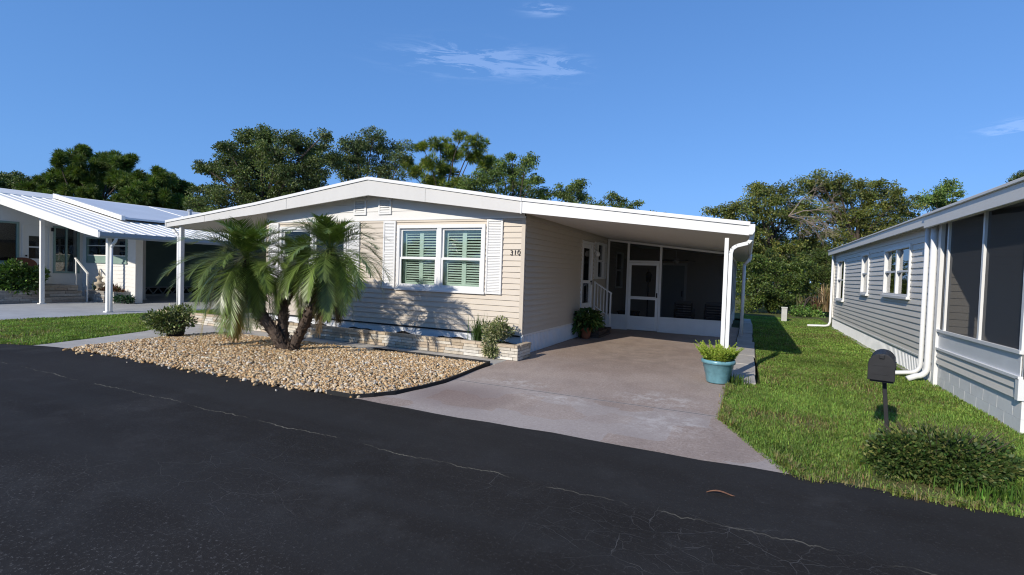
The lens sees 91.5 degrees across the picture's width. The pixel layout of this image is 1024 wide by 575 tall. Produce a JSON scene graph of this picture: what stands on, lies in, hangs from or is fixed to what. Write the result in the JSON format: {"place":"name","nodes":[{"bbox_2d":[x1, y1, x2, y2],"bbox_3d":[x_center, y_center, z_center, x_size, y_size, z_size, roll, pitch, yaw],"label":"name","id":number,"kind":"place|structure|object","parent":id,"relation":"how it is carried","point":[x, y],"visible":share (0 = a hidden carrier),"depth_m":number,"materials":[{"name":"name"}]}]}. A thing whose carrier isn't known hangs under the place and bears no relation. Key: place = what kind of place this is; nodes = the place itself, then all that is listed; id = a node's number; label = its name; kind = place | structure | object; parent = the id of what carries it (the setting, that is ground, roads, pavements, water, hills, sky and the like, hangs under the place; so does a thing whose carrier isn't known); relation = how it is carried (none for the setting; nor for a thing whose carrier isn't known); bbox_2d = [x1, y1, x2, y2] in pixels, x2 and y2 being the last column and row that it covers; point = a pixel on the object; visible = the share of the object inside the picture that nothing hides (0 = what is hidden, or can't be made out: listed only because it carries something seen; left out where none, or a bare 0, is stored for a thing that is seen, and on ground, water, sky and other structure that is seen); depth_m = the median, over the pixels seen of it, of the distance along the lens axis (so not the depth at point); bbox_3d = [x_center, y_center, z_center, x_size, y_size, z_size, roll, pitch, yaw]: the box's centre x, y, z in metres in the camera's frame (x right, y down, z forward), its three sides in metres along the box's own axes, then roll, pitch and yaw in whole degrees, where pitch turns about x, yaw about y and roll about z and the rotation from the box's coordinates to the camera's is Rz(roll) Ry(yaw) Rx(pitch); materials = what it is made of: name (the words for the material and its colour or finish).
{"place":"outdoors","nodes":[
{"label":"outdoors","id":0,"kind":"place"},
{"bbox_2d":[8,257,36,266],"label":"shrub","id":1,"kind":"object","parent":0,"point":[30,262],"visible":0.25,"depth_m":18.31,"materials":[{"name":"red plant"}]},
{"bbox_2d":[0,309,249,344],"bbox_3d":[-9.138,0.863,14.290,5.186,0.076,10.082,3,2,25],"label":"grass","id":2,"kind":"structure","parent":0,"point":[97,326],"depth_m":11.47,"materials":[{"name":"green plant"}]},
{"bbox_2d":[0,293,264,319],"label":"neighbour driveway","id":3,"kind":"structure","parent":0,"point":[35,310],"depth_m":16.32,"materials":[{"name":"grey concrete"}]},
{"bbox_2d":[0,290,38,303],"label":"stone planter","id":4,"kind":"object","parent":3,"relation":"on","point":[6,297],"visible":0.94,"depth_m":17.15,"materials":[{"name":"grey stone"}]},
{"bbox_2d":[0,258,49,294],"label":"round shrub","id":5,"kind":"object","parent":4,"relation":"in","point":[27,279],"visible":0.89,"depth_m":17.10,"materials":[{"name":"green plant"}]},
{"bbox_2d":[34,284,85,302],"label":"stone steps","id":6,"kind":"structure","parent":3,"relation":"on","point":[54,293],"depth_m":18.37,"materials":[{"name":"grey stone"}]},
{"bbox_2d":[74,257,88,301],"bbox_3d":[-16.286,-0.308,18.886,0.947,1.641,0.050,3,2,25],"label":"stair rail","id":7,"kind":"object","parent":3,"relation":"on","point":[80,264],"visible":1,"depth_m":18.83,"materials":[{"name":"white metal"}]},
{"bbox_2d":[85,290,129,302],"bbox_3d":[-15.374,0.342,18.970,1.942,0.436,0.543,3,2,25],"label":"stone planter","id":8,"kind":"object","parent":3,"relation":"on","point":[96,295],"visible":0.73,"depth_m":18.74,"materials":[{"name":"grey stone"}]},
{"bbox_2d":[94,269,104,290],"bbox_3d":[-15.920,-0.277,19.266,0.340,0.860,0.331,3,2,25],"label":"garden ornament","id":9,"kind":"object","parent":8,"relation":"in","point":[99,283],"visible":0.84,"depth_m":19.20,"materials":[{"name":"stone"}]},
{"bbox_2d":[89,279,126,291],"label":"red leaf plant","id":10,"kind":"object","parent":8,"relation":"in","point":[116,288],"visible":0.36,"depth_m":18.93,"materials":[{"name":"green plant"}]},
{"bbox_2d":[113,294,134,303],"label":"plant","id":11,"kind":"object","parent":3,"relation":"on","point":[128,299],"visible":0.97,"depth_m":18.29,"materials":[{"name":"green plant"}]},
{"bbox_2d":[0,188,265,312],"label":"white mobile home","id":12,"kind":"object","parent":3,"relation":"on","point":[123,246],"visible":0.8,"depth_m":18.98,"materials":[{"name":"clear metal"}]},
{"bbox_2d":[0,220,18,262],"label":"window","id":13,"kind":"structure","parent":12,"relation":"in","point":[6,227],"depth_m":18.42,"materials":[{"name":"black glass"}]},
{"bbox_2d":[22,224,50,282],"bbox_3d":[-18.131,-1.260,18.954,0.350,2.180,0.830,3,2,25],"label":"door","id":14,"kind":"structure","parent":12,"relation":"in","point":[30,233],"depth_m":18.96,"materials":[{"name":"wood"}]},
{"bbox_2d":[53,226,79,272],"bbox_3d":[-17.823,-1.486,19.829,0.540,1.960,0.840,3,2,25],"label":"sliding door","id":15,"kind":"structure","parent":12,"relation":"in","point":[62,236],"depth_m":19.95,"materials":[{"name":"glass"}]},
{"bbox_2d":[86,237,127,263],"bbox_3d":[-15.769,-1.450,19.504,2.830,1.120,0.190,3,2,25],"label":"window","id":16,"kind":"structure","parent":12,"relation":"in","point":[95,246],"depth_m":19.59,"materials":[{"name":"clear glass"}]},
{"bbox_2d":[37,323,505,364],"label":"walkway","id":17,"kind":"structure","parent":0,"point":[197,328],"depth_m":10.29,"materials":[{"name":"concrete"}]},
{"bbox_2d":[62,331,490,397],"bbox_3d":[-4.231,1.232,8.838,7.410,0.001,3.120,3,2,25],"label":"gravel base","id":18,"kind":"object","parent":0,"point":[303,376],"depth_m":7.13,"materials":[{"name":"gravel"}]},
{"bbox_2d":[139,303,197,336],"bbox_3d":[-7.180,0.674,10.480,0.993,0.746,1.045,3,2,25],"label":"potted shrub","id":19,"kind":"object","parent":18,"relation":"on","point":[177,319],"visible":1,"depth_m":10.32,"materials":[{"name":"green plant"}]},
{"bbox_2d":[155,212,391,350],"bbox_3d":[-4.223,-0.013,9.302,4.529,2.616,3.040,3,2,25],"label":"date palm","id":20,"kind":"object","parent":18,"relation":"on","point":[329,275],"visible":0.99,"depth_m":9.00,"materials":[{"name":"green plant"}]},
{"bbox_2d":[327,347,489,397],"bbox_3d":[-2.121,1.293,7.884,2.741,0.075,3.042,3,2,25],"label":"lawn edging","id":21,"kind":"object","parent":18,"relation":"on","point":[394,392],"visible":0.68,"depth_m":6.94,"materials":[{"name":"black plastic"}]},
{"bbox_2d":[0,344,1023,574],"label":"road","id":22,"kind":"structure","parent":0,"point":[110,465],"depth_m":3.50,"materials":[{"name":"black asphalt"}]},
{"bbox_2d":[707,490,732,495],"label":"dry leaf","id":23,"kind":"object","parent":22,"relation":"on","point":[720,491],"visible":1,"depth_m":3.71,"materials":[{"name":"brown plant"}]},
{"bbox_2d":[0,0,1023,283],"label":"sky","id":24,"kind":"structure","parent":0,"point":[673,106],"materials":[{"name":"blue"}]},
{"bbox_2d":[355,327,788,473],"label":"driveway","id":25,"kind":"structure","parent":0,"point":[655,391],"depth_m":6.54,"materials":[{"name":"grey concrete"}]},
{"bbox_2d":[165,177,754,351],"bbox_3d":[-0.056,-0.689,17.039,14.844,3.600,13.835,3,2,25],"label":"mobile home","id":26,"kind":"object","parent":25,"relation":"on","point":[532,270],"visible":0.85,"depth_m":11.03,"materials":[{"name":"beige plastic"}]},
{"bbox_2d":[279,226,346,282],"bbox_3d":[-4.808,-0.769,12.114,2.240,1.415,0.203,3,2,25],"label":"window","id":27,"kind":"structure","parent":26,"relation":"in","point":[300,231],"depth_m":12.27,"materials":[{"name":"white plastic"}]},
{"bbox_2d":[394,224,485,293],"bbox_3d":[-1.512,-0.616,10.555,2.240,1.415,0.203,3,2,25],"label":"window","id":28,"kind":"structure","parent":26,"relation":"in","point":[442,260],"depth_m":10.52,"materials":[{"name":"white plastic"}]},
{"bbox_2d":[579,240,593,311],"bbox_3d":[1.970,-0.176,13.450,0.192,2.120,1.000,3,2,25],"label":"door","id":29,"kind":"structure","parent":26,"relation":"in","point":[587,252],"depth_m":13.54,"materials":[{"name":"white plastic"}]},
{"bbox_2d":[594,249,599,256],"bbox_3d":[2.360,-0.963,13.885,0.180,0.210,0.136,3,2,25],"label":"wall lamp","id":30,"kind":"object","parent":26,"relation":"attached to","point":[597,253],"visible":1,"depth_m":13.84,"materials":[{"name":"white glass"}]},
{"bbox_2d":[597,242,604,278],"bbox_3d":[2.509,-0.781,14.663,0.240,1.090,0.810,3,2,25],"label":"window","id":31,"kind":"structure","parent":26,"relation":"in","point":[601,246],"depth_m":14.81,"materials":[{"name":"white plastic"}]},
{"bbox_2d":[593,281,611,325],"bbox_3d":[2.533,0.455,13.945,0.519,1.235,0.045,3,2,25],"label":"handrail","id":32,"kind":"object","parent":26,"relation":"attached to","point":[594,306],"visible":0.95,"depth_m":13.93,"materials":[{"name":"white plastic"}]},
{"bbox_2d":[627,263,658,330],"bbox_3d":[3.855,0.270,14.721,0.870,1.995,0.080,3,2,25],"label":"screen door","id":33,"kind":"structure","parent":26,"relation":"in","point":[643,284],"depth_m":14.73,"materials":[{"name":"white metal"}]},
{"bbox_2d":[571,307,605,338],"bbox_3d":[1.895,0.877,12.589,0.935,0.821,0.918,3,2,41],"label":"terracotta potted plant","id":34,"kind":"object","parent":25,"relation":"on","point":[593,318],"visible":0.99,"depth_m":12.43,"materials":[{"name":"green plant"}]},
{"bbox_2d":[578,320,610,337],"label":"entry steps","id":35,"kind":"structure","parent":25,"relation":"on","point":[601,332],"depth_m":12.93,"materials":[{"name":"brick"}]},
{"bbox_2d":[695,340,743,383],"bbox_3d":[3.180,1.142,7.756,0.736,0.655,0.668,3,2,43],"label":"blue potted fern","id":36,"kind":"object","parent":25,"relation":"on","point":[719,361],"visible":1,"depth_m":7.61,"materials":[{"name":"blue ceramic"}]},
{"bbox_2d":[731,318,755,385],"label":"paved path","id":37,"kind":"structure","parent":0,"point":[744,365],"depth_m":10.31,"materials":[{"name":"concrete"}]},
{"bbox_2d":[729,284,817,383],"bbox_3d":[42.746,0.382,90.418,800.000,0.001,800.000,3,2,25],"label":"ground","id":38,"kind":"structure","parent":0,"point":[736,323],"depth_m":18.07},
{"bbox_2d":[0,170,35,191],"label":"bushy tree","id":39,"kind":"object","parent":38,"relation":"on","point":[8,180],"visible":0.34,"depth_m":50.80,"materials":[{"name":"green plant"}]},
{"bbox_2d":[14,143,140,200],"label":"tree","id":40,"kind":"object","parent":38,"relation":"on","point":[86,172],"visible":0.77,"depth_m":44.24,"materials":[{"name":"green plant"}]},
{"bbox_2d":[104,164,197,211],"bbox_3d":[-30.496,-5.280,41.622,9.193,9.629,7.564,2,2,-2],"label":"tree","id":41,"kind":"object","parent":38,"relation":"on","point":[160,187],"visible":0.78,"depth_m":39.95,"materials":[{"name":"green plant"}]},
{"bbox_2d":[182,123,346,212],"bbox_3d":[-14.878,-4.757,29.867,10.030,10.267,5.278,2,2,2],"label":"oak tree","id":42,"kind":"object","parent":38,"relation":"on","point":[246,165],"visible":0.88,"depth_m":28.78,"materials":[{"name":"green plant"}]},
{"bbox_2d":[157,309,531,360],"bbox_3d":[-4.668,0.974,11.650,10.889,0.301,0.666,3,2,25],"label":"brick planter","id":43,"kind":"object","parent":38,"relation":"on","point":[464,346],"visible":0.64,"depth_m":10.13,"materials":[{"name":"brick"}]},
{"bbox_2d":[467,313,487,340],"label":"grassy plant","id":44,"kind":"object","parent":43,"relation":"on","point":[476,332],"visible":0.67,"depth_m":9.66,"materials":[{"name":"green plant"}]},
{"bbox_2d":[480,315,515,358],"bbox_3d":[-0.318,0.912,9.440,0.675,0.822,0.731,3,2,25],"label":"variegated bush","id":45,"kind":"object","parent":43,"relation":"in","point":[497,328],"visible":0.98,"depth_m":9.28,"materials":[{"name":"green plant"}]},
{"bbox_2d":[324,125,415,181],"bbox_3d":[-10.296,-5.623,36.365,7.146,11.849,5.592,2,2,0],"label":"airy tree","id":46,"kind":"object","parent":38,"relation":"on","point":[353,169],"visible":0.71,"depth_m":35.36,"materials":[{"name":"green plant"}]},
{"bbox_2d":[396,129,496,188],"bbox_3d":[-4.295,-5.078,34.276,7.568,11.263,4.104,2,2,13],"label":"pine tree","id":47,"kind":"object","parent":38,"relation":"on","point":[442,167],"visible":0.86,"depth_m":33.44,"materials":[{"name":"green plant"}]},
{"bbox_2d":[103,199,889,297],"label":"woodland","id":48,"kind":"object","parent":38,"relation":"on","point":[789,256],"depth_m":47.88,"materials":[{"name":"green plant"}]},
{"bbox_2d":[452,151,553,199],"bbox_3d":[-0.472,-3.838,29.838,5.926,9.326,4.084,0,2,-43],"label":"bright tree","id":49,"kind":"object","parent":38,"relation":"on","point":[519,183],"visible":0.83,"depth_m":29.52,"materials":[{"name":"green plant"}]},
{"bbox_2d":[545,178,604,205],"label":"bright tree","id":50,"kind":"object","parent":38,"relation":"on","point":[566,195],"visible":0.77,"depth_m":29.73,"materials":[{"name":"green plant"}]},
{"bbox_2d":[597,190,643,209],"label":"bright tree","id":51,"kind":"object","parent":38,"relation":"on","point":[612,197],"visible":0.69,"depth_m":30.04,"materials":[{"name":"green plant"}]},
{"bbox_2d":[911,177,967,212],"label":"bright tree","id":52,"kind":"object","parent":38,"relation":"on","point":[940,194],"visible":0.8,"depth_m":32.71,"materials":[{"name":"green plant"}]},
{"bbox_2d":[1005,170,1023,182],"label":"bushy tree","id":53,"kind":"object","parent":38,"relation":"on","point":[1019,174],"visible":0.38,"depth_m":39.85,"materials":[{"name":"green plant"}]},
{"bbox_2d":[715,295,1023,517],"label":"lawn","id":54,"kind":"structure","parent":0,"point":[762,312],"depth_m":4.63,"materials":[{"name":"plant"}]},
{"bbox_2d":[729,372,750,385],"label":"grass tuft","id":55,"kind":"object","parent":54,"relation":"on","point":[736,380],"visible":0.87,"depth_m":7.67,"materials":[{"name":"green plant"}]},
{"bbox_2d":[699,179,816,309],"bbox_3d":[14.564,-2.479,29.172,5.242,7.708,7.178,4,2,45],"label":"tree","id":56,"kind":"object","parent":54,"relation":"on","point":[753,207],"visible":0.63,"depth_m":28.15,"materials":[{"name":"green plant"}]},
{"bbox_2d":[785,177,844,243],"bbox_3d":[16.116,-3.973,26.486,2.224,3.714,3.099,0,2,-41],"label":"dead branch","id":57,"kind":"object","parent":56,"relation":"attached to","point":[804,220],"visible":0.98,"depth_m":26.21,"materials":[{"name":"brown wood"}]},
{"bbox_2d":[735,248,827,313],"bbox_3d":[13.419,-0.244,25.429,4.968,3.390,3.496,1,2,-15],"label":"dense bush","id":58,"kind":"object","parent":54,"relation":"on","point":[770,297],"visible":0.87,"depth_m":24.61,"materials":[{"name":"green plant"}]},
{"bbox_2d":[781,307,787,320],"bbox_3d":[10.987,1.081,20.153,0.230,0.590,0.190,3,2,25],"label":"utility pedestal","id":59,"kind":"object","parent":54,"relation":"on","point":[783,313],"visible":0.83,"depth_m":20.08,"materials":[{"name":"white plastic"}]},
{"bbox_2d":[788,296,828,317],"bbox_3d":[14.299,1.021,23.710,3.383,1.230,1.561,1,2,-24],"label":"bush","id":60,"kind":"object","parent":54,"relation":"on","point":[808,311],"visible":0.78,"depth_m":23.31,"materials":[{"name":"green plant"}]},
{"bbox_2d":[796,294,822,313],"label":"strappy plant","id":61,"kind":"object","parent":54,"relation":"on","point":[800,301],"visible":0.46,"depth_m":23.81,"materials":[{"name":"green plant"}]},
{"bbox_2d":[808,283,830,311],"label":"strappy plant","id":62,"kind":"object","parent":54,"relation":"on","point":[824,295],"visible":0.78,"depth_m":23.30,"materials":[{"name":"beige plant"}]},
{"bbox_2d":[808,247,831,312],"bbox_3d":[16.626,-0.283,25.649,3.352,3.567,2.246,1,2,-34],"label":"dense bush","id":63,"kind":"object","parent":54,"relation":"on","point":[825,258],"visible":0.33,"depth_m":25.39,"materials":[{"name":"green plant"}]},
{"bbox_2d":[788,168,929,279],"bbox_3d":[21.035,-2.883,30.509,8.098,8.828,7.007,3,2,25],"label":"tree","id":64,"kind":"object","parent":54,"relation":"on","point":[862,221],"visible":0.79,"depth_m":30.31,"materials":[{"name":"green plant"}]},
{"bbox_2d":[867,349,896,429],"bbox_3d":[3.767,1.161,5.100,0.223,1.022,0.515,3,2,38],"label":"mailbox","id":65,"kind":"object","parent":54,"relation":"on","point":[882,363],"visible":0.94,"depth_m":4.93,"materials":[{"name":"black metal"}]},
{"bbox_2d":[867,354,895,381],"bbox_3d":[3.627,0.783,4.903,0.218,0.265,0.034,3,2,38],"label":"door","id":66,"kind":"structure","parent":65,"relation":"in","point":[881,367],"depth_m":4.90,"materials":[{"name":"black metal"}]},
{"bbox_2d":[807,177,1023,433],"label":"grey mobile home","id":67,"kind":"object","parent":54,"relation":"on","point":[936,297],"visible":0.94,"depth_m":7.53,"materials":[{"name":"plastic"}]},
{"bbox_2d":[835,259,845,301],"bbox_3d":[11.144,-0.243,16.546,0.525,1.560,1.410,3,2,25],"label":"window","id":68,"kind":"structure","parent":67,"relation":"in","point":[841,266],"depth_m":16.81,"materials":[{"name":"white plastic"}]},
{"bbox_2d":[858,252,888,295],"bbox_3d":[9.523,-0.358,13.107,0.525,1.290,0.910,3,2,25],"label":"window","id":69,"kind":"structure","parent":67,"relation":"in","point":[864,281],"depth_m":13.33,"materials":[{"name":"white plastic"}]},
{"bbox_2d":[880,243,912,299],"bbox_3d":[8.207,-0.323,10.328,0.525,1.240,2.060,3,2,25],"label":"window","id":70,"kind":"structure","parent":67,"relation":"in","point":[897,268],"depth_m":10.37,"materials":[{"name":"white plastic"}]},
{"bbox_2d":[858,416,1023,492],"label":"shrub","id":71,"kind":"object","parent":54,"relation":"on","point":[940,455],"visible":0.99,"depth_m":4.05,"materials":[{"name":"green plant"}]},
{"bbox_2d":[933,477,1023,506],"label":"grass tuft","id":72,"kind":"object","parent":54,"relation":"on","point":[1013,490],"visible":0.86,"depth_m":3.81,"materials":[{"name":"green plant"}]}
]}

